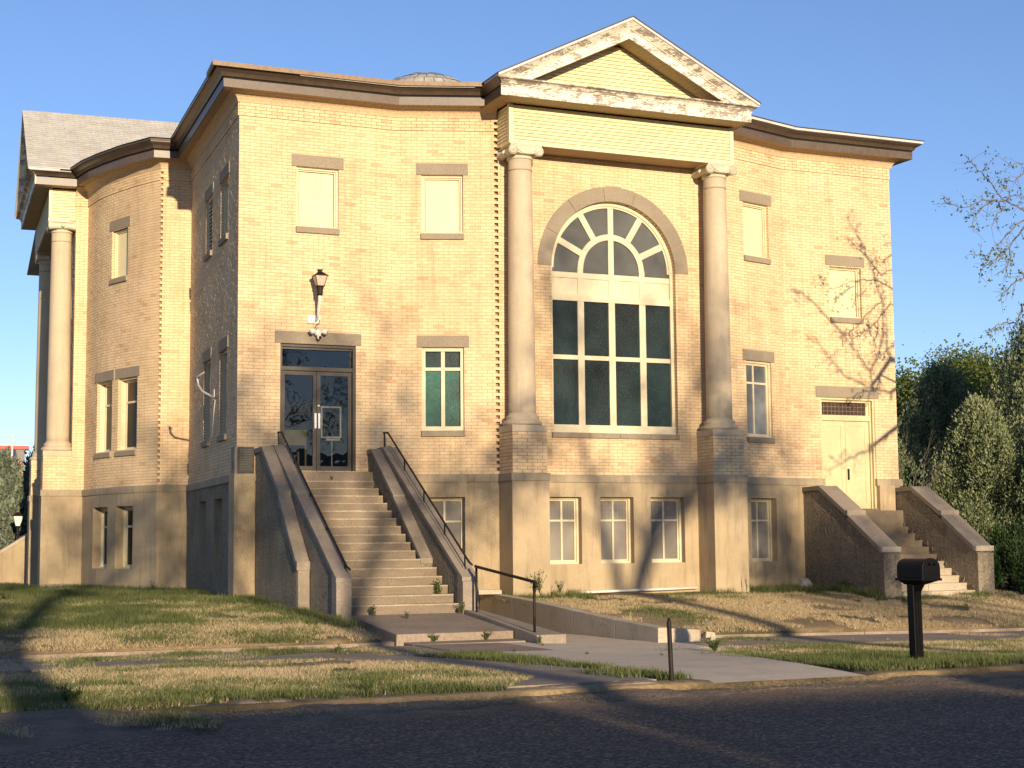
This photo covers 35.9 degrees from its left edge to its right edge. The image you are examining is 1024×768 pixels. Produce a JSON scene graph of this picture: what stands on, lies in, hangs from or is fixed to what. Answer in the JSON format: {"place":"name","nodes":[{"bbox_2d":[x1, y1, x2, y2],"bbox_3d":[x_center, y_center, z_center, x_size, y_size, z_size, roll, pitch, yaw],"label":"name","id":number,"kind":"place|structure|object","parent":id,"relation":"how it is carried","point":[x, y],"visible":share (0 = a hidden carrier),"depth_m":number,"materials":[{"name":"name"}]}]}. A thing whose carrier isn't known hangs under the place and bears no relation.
{"place":"outdoors","nodes":[
{"label":"outdoors","id":0,"kind":"place"},
{"bbox_2d":[352,613,623,645],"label":"walkway","id":1,"kind":"structure","parent":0,"point":[416,629],"depth_m":25.94,"materials":[{"name":"concrete"}]},
{"bbox_2d":[370,604,375,615],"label":"weed","id":2,"kind":"object","parent":1,"relation":"on","point":[372,610],"visible":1,"depth_m":27.25,"materials":[{"name":"green plant"}]},
{"bbox_2d":[428,633,439,641],"bbox_3d":[-1.250,4.035,25.214,0.187,0.176,0.293,-1,-6,6],"label":"weed","id":3,"kind":"object","parent":1,"relation":"on","point":[434,638],"visible":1,"depth_m":25.23,"materials":[{"name":"green plant"}]},
{"bbox_2d":[459,602,464,612],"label":"weed","id":4,"kind":"object","parent":1,"relation":"on","point":[461,609],"visible":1,"depth_m":27.79,"materials":[{"name":"green plant"}]},
{"bbox_2d":[481,630,493,639],"bbox_3d":[-0.339,4.052,25.584,0.250,0.185,0.260,5,-8,-42],"label":"weed","id":5,"kind":"object","parent":1,"relation":"on","point":[485,635],"visible":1,"depth_m":25.58,"materials":[{"name":"green plant"}]},
{"bbox_2d":[0,678,1023,767],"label":"road","id":6,"kind":"structure","parent":0,"point":[969,725],"depth_m":12.86,"materials":[{"name":"grey asphalt"}]},
{"bbox_2d":[9,673,1003,734],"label":"straw litter","id":7,"kind":"object","parent":6,"relation":"on","point":[769,684],"visible":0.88,"depth_m":15.66,"materials":[{"name":"beige plant"}]},
{"bbox_2d":[0,671,1023,753],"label":"gutter grit","id":8,"kind":"object","parent":6,"relation":"on","point":[61,727],"visible":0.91,"depth_m":14.61,"materials":[{"name":"gravel"}]},
{"bbox_2d":[0,570,1023,712],"bbox_3d":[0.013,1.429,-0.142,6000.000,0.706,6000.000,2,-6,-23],"label":"ground","id":9,"kind":"structure","parent":0,"point":[810,626],"depth_m":22.57,"materials":[{"name":"soil"}]},
{"bbox_2d":[0,534,26,583],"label":"stairs","id":10,"kind":"structure","parent":9,"relation":"on","point":[13,560],"depth_m":45.79,"materials":[{"name":"paint"}]},
{"bbox_2d":[11,434,15,457],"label":"flagpole","id":11,"kind":"object","parent":9,"relation":"on","point":[13,452],"visible":0.09,"depth_m":86.31,"materials":[{"name":"white metal"}]},
{"bbox_2d":[0,445,28,546],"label":"spruce tree","id":12,"kind":"object","parent":9,"relation":"on","point":[14,491],"visible":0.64,"depth_m":50.42,"materials":[{"name":"green plant"}]},
{"bbox_2d":[0,443,28,479],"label":"building","id":13,"kind":"structure","parent":9,"relation":"on","point":[20,450],"depth_m":96.05,"materials":[{"name":"red metal"}]},
{"bbox_2d":[12,512,23,539],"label":"street lamp","id":14,"kind":"object","parent":9,"relation":"on","point":[17,517],"visible":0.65,"depth_m":48.53,"materials":[{"name":"glass"}]},
{"bbox_2d":[22,446,33,488],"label":"spruce tree","id":15,"kind":"object","parent":9,"relation":"on","point":[27,469],"visible":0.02,"depth_m":53.77,"materials":[{"name":"green plant"}]},
{"bbox_2d":[40,584,68,586],"bbox_3d":[-11.231,5.062,39.068,0.859,0.248,0.373,2,-6,-23],"label":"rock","id":16,"kind":"object","parent":9,"relation":"on","point":[54,584],"visible":0.25,"depth_m":38.94,"materials":[{"name":"grey stone"}]},
{"bbox_2d":[57,682,83,704],"bbox_3d":[-4.131,2.927,14.965,0.339,0.226,0.302,-3,-6,25],"label":"weed","id":17,"kind":"object","parent":9,"relation":"on","point":[71,695],"visible":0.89,"depth_m":14.95,"materials":[{"name":"green plant"}]},
{"bbox_2d":[254,445,478,622],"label":"front stairs","id":18,"kind":"structure","parent":9,"relation":"on","point":[401,552],"depth_m":29.56,"materials":[{"name":"concrete"}]},
{"bbox_2d":[277,431,350,570],"bbox_3d":[-3.740,2.077,29.477,0.038,2.716,4.736,2,-6,-23],"label":"handrail","id":19,"kind":"object","parent":18,"relation":"on","point":[322,516],"visible":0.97,"depth_m":29.24,"materials":[{"name":"metal"}]},
{"bbox_2d":[383,432,472,568],"bbox_3d":[-1.677,2.136,30.348,0.038,2.759,4.837,2,-6,-23],"label":"handrail","id":20,"kind":"object","parent":18,"relation":"on","point":[437,511],"visible":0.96,"depth_m":30.13,"materials":[{"name":"metal"}]},
{"bbox_2d":[431,579,441,593],"bbox_3d":[-1.354,3.714,28.562,0.212,0.421,0.319,3,-7,-35],"label":"weed","id":21,"kind":"object","parent":18,"relation":"on","point":[438,590],"visible":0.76,"depth_m":28.51,"materials":[{"name":"green plant"}]},
{"bbox_2d":[358,676,375,691],"bbox_3d":[-1.410,2.986,15.679,0.187,0.199,0.237,2,-6,-23],"label":"weed","id":22,"kind":"object","parent":9,"relation":"on","point":[367,684],"visible":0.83,"depth_m":15.67,"materials":[{"name":"green plant"}]},
{"bbox_2d":[14,16,923,597],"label":"church","id":23,"kind":"structure","parent":9,"relation":"on","point":[608,306],"depth_m":34.43,"materials":[{"name":"beige brick"}]},
{"bbox_2d":[100,507,107,567],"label":"window","id":24,"kind":"structure","parent":23,"relation":"in","point":[104,511],"depth_m":39.13,"materials":[{"name":"paint"}]},
{"bbox_2d":[94,370,114,458],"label":"window","id":25,"kind":"structure","parent":23,"relation":"in","point":[105,408],"depth_m":39.29,"materials":[{"name":"paint"}]},
{"bbox_2d":[109,216,130,284],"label":"window","id":26,"kind":"structure","parent":23,"relation":"in","point":[121,241],"depth_m":38.93,"materials":[{"name":"paint"}]},
{"bbox_2d":[115,365,139,456],"bbox_3d":[-9.107,0.672,38.207,0.519,2.135,1.105,5,-8,-44],"label":"window","id":27,"kind":"structure","parent":23,"relation":"in","point":[128,389],"depth_m":38.36,"materials":[{"name":"paint"}]},
{"bbox_2d":[122,506,132,568],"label":"window","id":28,"kind":"structure","parent":23,"relation":"in","point":[127,510],"depth_m":38.14,"materials":[{"name":"paint"}]},
{"bbox_2d":[194,372,215,440],"bbox_3d":[-6.523,0.490,33.537,0.378,1.330,1.710,-1,-6,2],"label":"dish arm","id":29,"kind":"object","parent":23,"relation":"attached to","point":[212,396],"visible":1,"depth_m":33.66},
{"bbox_2d":[201,347,211,447],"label":"window","id":30,"kind":"structure","parent":23,"relation":"in","point":[207,354],"depth_m":35.41,"materials":[{"name":"paint"}]},
{"bbox_2d":[203,182,213,261],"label":"window","id":31,"kind":"structure","parent":23,"relation":"in","point":[210,190],"depth_m":35.62,"materials":[{"name":"paint"}]},
{"bbox_2d":[216,335,227,441],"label":"window","id":32,"kind":"structure","parent":23,"relation":"in","point":[223,343],"depth_m":33.47,"materials":[{"name":"paint"}]},
{"bbox_2d":[218,161,229,246],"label":"window","id":33,"kind":"structure","parent":23,"relation":"in","point":[225,171],"depth_m":33.83,"materials":[{"name":"paint"}]},
{"bbox_2d":[237,447,253,472],"bbox_3d":[-5.290,1.510,31.463,0.333,0.520,0.033,2,-6,-23],"label":"wall plaque","id":34,"kind":"object","parent":23,"relation":"attached to","point":[245,459],"depth_m":31.45,"materials":[{"name":"stone"}]},
{"bbox_2d":[285,430,306,465],"bbox_3d":[-4.654,1.421,32.890,0.650,0.900,0.600,2,-6,-23],"label":"side table","id":35,"kind":"object","parent":23,"relation":"on","point":[297,438],"visible":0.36,"depth_m":32.72,"materials":[{"name":"beige wood"}]},
{"bbox_2d":[291,154,343,234],"bbox_3d":[-4.036,-3.892,32.681,1.111,1.630,0.265,2,-6,-23],"label":"window","id":36,"kind":"structure","parent":23,"relation":"in","point":[316,194],"depth_m":32.70,"materials":[{"name":"paint"}]},
{"bbox_2d":[307,269,328,327],"bbox_3d":[-3.941,-1.712,32.154,0.318,1.207,0.474,2,-6,-23],"label":"wall lantern","id":37,"kind":"object","parent":23,"relation":"attached to","point":[319,277],"depth_m":32.06,"materials":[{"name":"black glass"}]},
{"bbox_2d":[275,330,360,471],"bbox_3d":[-3.982,0.371,32.293,1.823,2.852,0.252,2,-6,-23],"label":"glazed double door","id":38,"kind":"structure","parent":23,"relation":"in","point":[301,339],"depth_m":32.33,"materials":[{"name":"brown metal"}]},
{"bbox_2d":[309,329,327,339],"bbox_3d":[-3.945,-1.008,32.210,0.401,0.233,0.215,2,-6,-23],"label":"security floodlight","id":39,"kind":"object","parent":23,"relation":"attached to","point":[317,332],"visible":1,"depth_m":32.18,"materials":[{"name":"white plastic"}]},
{"bbox_2d":[321,406,340,465],"bbox_3d":[-3.746,1.147,32.690,0.440,1.370,0.140,2,-6,-23],"label":"sign stand","id":40,"kind":"object","parent":23,"relation":"on","point":[330,421],"visible":0.83,"depth_m":32.71,"materials":[{"name":"white metal"}]},
{"bbox_2d":[416,163,467,239],"bbox_3d":[-1.476,-3.841,33.429,1.090,1.630,0.260,0,-6,-4],"label":"window","id":41,"kind":"structure","parent":23,"relation":"in","point":[441,201],"depth_m":33.45,"materials":[{"name":"paint"}]},
{"bbox_2d":[417,335,468,436],"bbox_3d":[-1.442,0.049,33.059,1.090,2.115,0.295,0,-6,-4],"label":"window","id":42,"kind":"structure","parent":23,"relation":"in","point":[442,368],"depth_m":33.07,"materials":[{"name":"glass"}]},
{"bbox_2d":[430,497,464,552],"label":"window","id":43,"kind":"structure","parent":23,"relation":"in","point":[452,509],"depth_m":32.90,"materials":[{"name":"glass"}]},
{"bbox_2d":[550,497,578,563],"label":"window","id":44,"kind":"structure","parent":23,"relation":"in","point":[564,540],"depth_m":33.56,"materials":[{"name":"glass"}]},
{"bbox_2d":[551,203,679,439],"bbox_3d":[2.196,-1.396,34.375,3.070,5.187,0.255,2,-6,-23],"label":"arched window","id":45,"kind":"structure","parent":23,"relation":"in","point":[613,333],"depth_m":34.47,"materials":[{"name":"glass"}]},
{"bbox_2d":[600,497,630,562],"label":"window","id":46,"kind":"structure","parent":23,"relation":"in","point":[615,511],"depth_m":34.05,"materials":[{"name":"glass"}]},
{"bbox_2d":[651,497,681,562],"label":"window","id":47,"kind":"structure","parent":23,"relation":"in","point":[665,512],"depth_m":34.54,"materials":[{"name":"glass"}]},
{"bbox_2d":[739,190,770,264],"bbox_3d":[5.571,-3.596,36.526,1.090,1.630,0.260,4,-7,-40],"label":"window","id":48,"kind":"structure","parent":23,"relation":"in","point":[754,220],"depth_m":36.58,"materials":[{"name":"paint"}]},
{"bbox_2d":[742,349,774,442],"bbox_3d":[5.579,0.292,36.137,1.085,2.115,0.293,4,-7,-40],"label":"window","id":49,"kind":"structure","parent":23,"relation":"in","point":[757,373],"depth_m":36.18,"materials":[{"name":"glass"}]},
{"bbox_2d":[751,498,771,561],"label":"window","id":50,"kind":"structure","parent":23,"relation":"in","point":[760,507],"depth_m":36.05,"materials":[{"name":"glass"}]},
{"bbox_2d":[825,254,863,323],"bbox_3d":[7.900,-2.241,37.697,1.110,1.615,0.263,2,-6,-23],"label":"window","id":51,"kind":"structure","parent":23,"relation":"in","point":[844,285],"depth_m":37.73,"materials":[{"name":"paint"}]},
{"bbox_2d":[815,386,879,509],"bbox_3d":[7.883,1.607,37.334,1.770,3.065,0.385,2,-6,-23],"label":"panelled double door","id":52,"kind":"structure","parent":23,"relation":"in","point":[847,420],"depth_m":37.40,"materials":[{"name":"beige paint"}]},
{"bbox_2d":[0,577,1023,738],"bbox_3d":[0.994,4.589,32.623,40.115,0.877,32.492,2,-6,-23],"label":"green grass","id":53,"kind":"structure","parent":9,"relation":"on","point":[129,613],"depth_m":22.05,"materials":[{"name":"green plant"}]},
{"bbox_2d":[0,581,1023,737],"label":"dry grass","id":54,"kind":"structure","parent":9,"relation":"on","point":[1005,605],"depth_m":24.94,"materials":[{"name":"plant"}]},
{"bbox_2d":[0,628,1023,659],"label":"lawn border","id":55,"kind":"object","parent":9,"relation":"on","point":[230,649],"visible":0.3,"depth_m":24.27,"materials":[{"name":"concrete"}]},
{"bbox_2d":[464,609,565,642],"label":"ramp curb","id":56,"kind":"structure","parent":9,"relation":"on","point":[522,631],"depth_m":25.86,"materials":[{"name":"concrete"}]},
{"bbox_2d":[474,565,537,631],"bbox_3d":[-0.121,3.601,26.646,0.068,1.080,2.847,2,-6,-22],"label":"ramp handrail","id":57,"kind":"object","parent":56,"relation":"on","point":[534,582],"visible":0.96,"depth_m":26.44,"materials":[{"name":"metal"}]},
{"bbox_2d":[530,569,546,592],"bbox_3d":[0.544,3.972,31.921,0.360,0.502,0.194,-1,-6,4],"label":"weed","id":58,"kind":"object","parent":9,"relation":"on","point":[539,585],"visible":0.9,"depth_m":31.91,"materials":[{"name":"green plant"}]},
{"bbox_2d":[556,581,563,592],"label":"weed","id":59,"kind":"object","parent":9,"relation":"on","point":[559,589],"visible":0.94,"depth_m":32.42,"materials":[{"name":"green plant"}]},
{"bbox_2d":[166,662,1023,706],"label":"kerb","id":60,"kind":"structure","parent":9,"relation":"on","point":[598,683],"depth_m":15.53,"materials":[{"name":"grey concrete"}]},
{"bbox_2d":[480,594,715,642],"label":"retaining wall","id":61,"kind":"structure","parent":9,"relation":"on","point":[563,619],"depth_m":28.20,"materials":[{"name":"concrete"}]},
{"bbox_2d":[479,589,501,594],"bbox_3d":[-0.511,4.162,31.728,0.570,0.100,0.353,1,-6,-18],"label":"loose slab","id":62,"kind":"object","parent":61,"relation":"on","point":[486,591],"depth_m":31.59,"materials":[{"name":"concrete"}]},
{"bbox_2d":[576,586,697,592],"bbox_3d":[2.669,4.388,33.683,3.004,0.095,0.055,2,-6,-26],"label":"white pipe","id":63,"kind":"object","parent":9,"relation":"on","point":[645,589],"visible":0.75,"depth_m":33.70,"materials":[{"name":"plastic"}]},
{"bbox_2d":[667,618,673,680],"bbox_3d":[1.691,2.876,16.877,0.076,0.756,0.052,2,-6,-23],"label":"kerb post","id":64,"kind":"object","parent":9,"relation":"on","point":[670,652],"visible":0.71,"depth_m":16.86,"materials":[{"name":"metal"}]},
{"bbox_2d":[799,578,811,588],"bbox_3d":[6.515,4.448,35.145,0.319,0.288,0.234,2,-6,-23],"label":"rock","id":65,"kind":"object","parent":9,"relation":"on","point":[804,581],"visible":0.66,"depth_m":35.05,"materials":[{"name":"grey stone"}]},
{"bbox_2d":[832,577,853,588],"bbox_3d":[7.256,4.377,34.730,0.554,0.298,0.546,2,-6,-23],"label":"weed","id":66,"kind":"object","parent":9,"relation":"on","point":[844,582],"visible":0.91,"depth_m":34.72,"materials":[{"name":"green plant"}]},
{"bbox_2d":[802,486,994,597],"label":"side stairs","id":67,"kind":"structure","parent":9,"relation":"on","point":[846,537],"depth_m":35.54,"materials":[{"name":"concrete"}]},
{"bbox_2d":[897,417,929,486],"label":"juniper tree","id":68,"kind":"object","parent":9,"relation":"on","point":[900,454],"depth_m":53.24,"materials":[{"name":"green plant"}]},
{"bbox_2d":[897,411,938,491],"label":"juniper tree","id":69,"kind":"object","parent":9,"relation":"on","point":[901,447],"visible":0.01,"depth_m":59.93,"materials":[{"name":"green plant"}]},
{"bbox_2d":[895,558,941,660],"bbox_3d":[5.013,2.792,19.429,0.296,1.307,0.566,2,-6,-23],"label":"mailbox","id":70,"kind":"object","parent":9,"relation":"on","point":[915,575],"visible":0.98,"depth_m":19.43,"materials":[{"name":"black plastic"}]},
{"bbox_2d":[920,558,939,578],"bbox_3d":[5.103,2.248,19.263,0.270,0.259,0.089,2,-6,-23],"label":"box door","id":71,"kind":"structure","parent":70,"relation":"in","point":[929,567],"depth_m":19.25,"materials":[{"name":"black metal"}]},
{"bbox_2d":[898,425,948,486],"bbox_3d":[10.169,3.000,39.198,1.657,4.222,1.014,0,-6,-9],"label":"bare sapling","id":72,"kind":"object","parent":9,"relation":"on","point":[921,461],"visible":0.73,"depth_m":39.13,"materials":[{"name":"brown plant"}]},
{"bbox_2d":[899,357,981,504],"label":"juniper tree","id":73,"kind":"object","parent":9,"relation":"on","point":[935,400],"visible":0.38,"depth_m":65.23,"materials":[{"name":"green plant"}]},
{"bbox_2d":[895,332,1023,479],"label":"deciduous tree","id":74,"kind":"object","parent":9,"relation":"on","point":[979,373],"visible":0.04,"depth_m":76.05,"materials":[{"name":"green plant"}]},
{"bbox_2d":[924,390,1023,562],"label":"juniper tree","id":75,"kind":"object","parent":9,"relation":"on","point":[985,451],"visible":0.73,"depth_m":55.21,"materials":[{"name":"green plant"}]},
{"bbox_2d":[931,146,1023,342],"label":"elm tree","id":76,"kind":"object","parent":9,"relation":"on","point":[983,265],"visible":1,"depth_m":33.10,"materials":[{"name":"brown plant"}]},
{"bbox_2d":[941,301,1023,523],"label":"juniper tree","id":77,"kind":"object","parent":9,"relation":"on","point":[1014,378],"visible":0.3,"depth_m":59.04,"materials":[{"name":"green plant"}]},
{"bbox_2d":[983,515,1023,594],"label":"shrub","id":78,"kind":"object","parent":9,"relation":"on","point":[1006,561],"visible":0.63,"depth_m":35.45,"materials":[{"name":"green plant"}]},
{"bbox_2d":[1000,466,1023,559],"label":"juniper tree","id":79,"kind":"object","parent":9,"relation":"on","point":[1022,496],"visible":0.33,"depth_m":53.17,"materials":[{"name":"green plant"}]},
{"bbox_2d":[0,631,1023,672],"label":"sidewalk","id":80,"kind":"structure","parent":0,"point":[529,646],"depth_m":24.46,"materials":[{"name":"concrete"}]},
{"bbox_2d":[333,643,342,652],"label":"weed","id":81,"kind":"object","parent":80,"relation":"on","point":[338,647],"visible":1,"depth_m":22.93,"materials":[{"name":"green plant"}]},
{"bbox_2d":[0,0,1023,467],"label":"sky","id":82,"kind":"structure","parent":0,"point":[948,75],"materials":[{"name":"blue"}]},
{"bbox_2d":[336,645,863,688],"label":"driveway","id":83,"kind":"structure","parent":0,"point":[711,667],"depth_m":19.37,"materials":[{"name":"concrete"}]},
{"bbox_2d":[704,638,720,651],"bbox_3d":[2.866,3.682,22.313,0.275,0.196,0.324,2,-6,-23],"label":"weed","id":84,"kind":"object","parent":83,"relation":"on","point":[714,646],"visible":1,"depth_m":22.33,"materials":[{"name":"green plant"}]}
]}

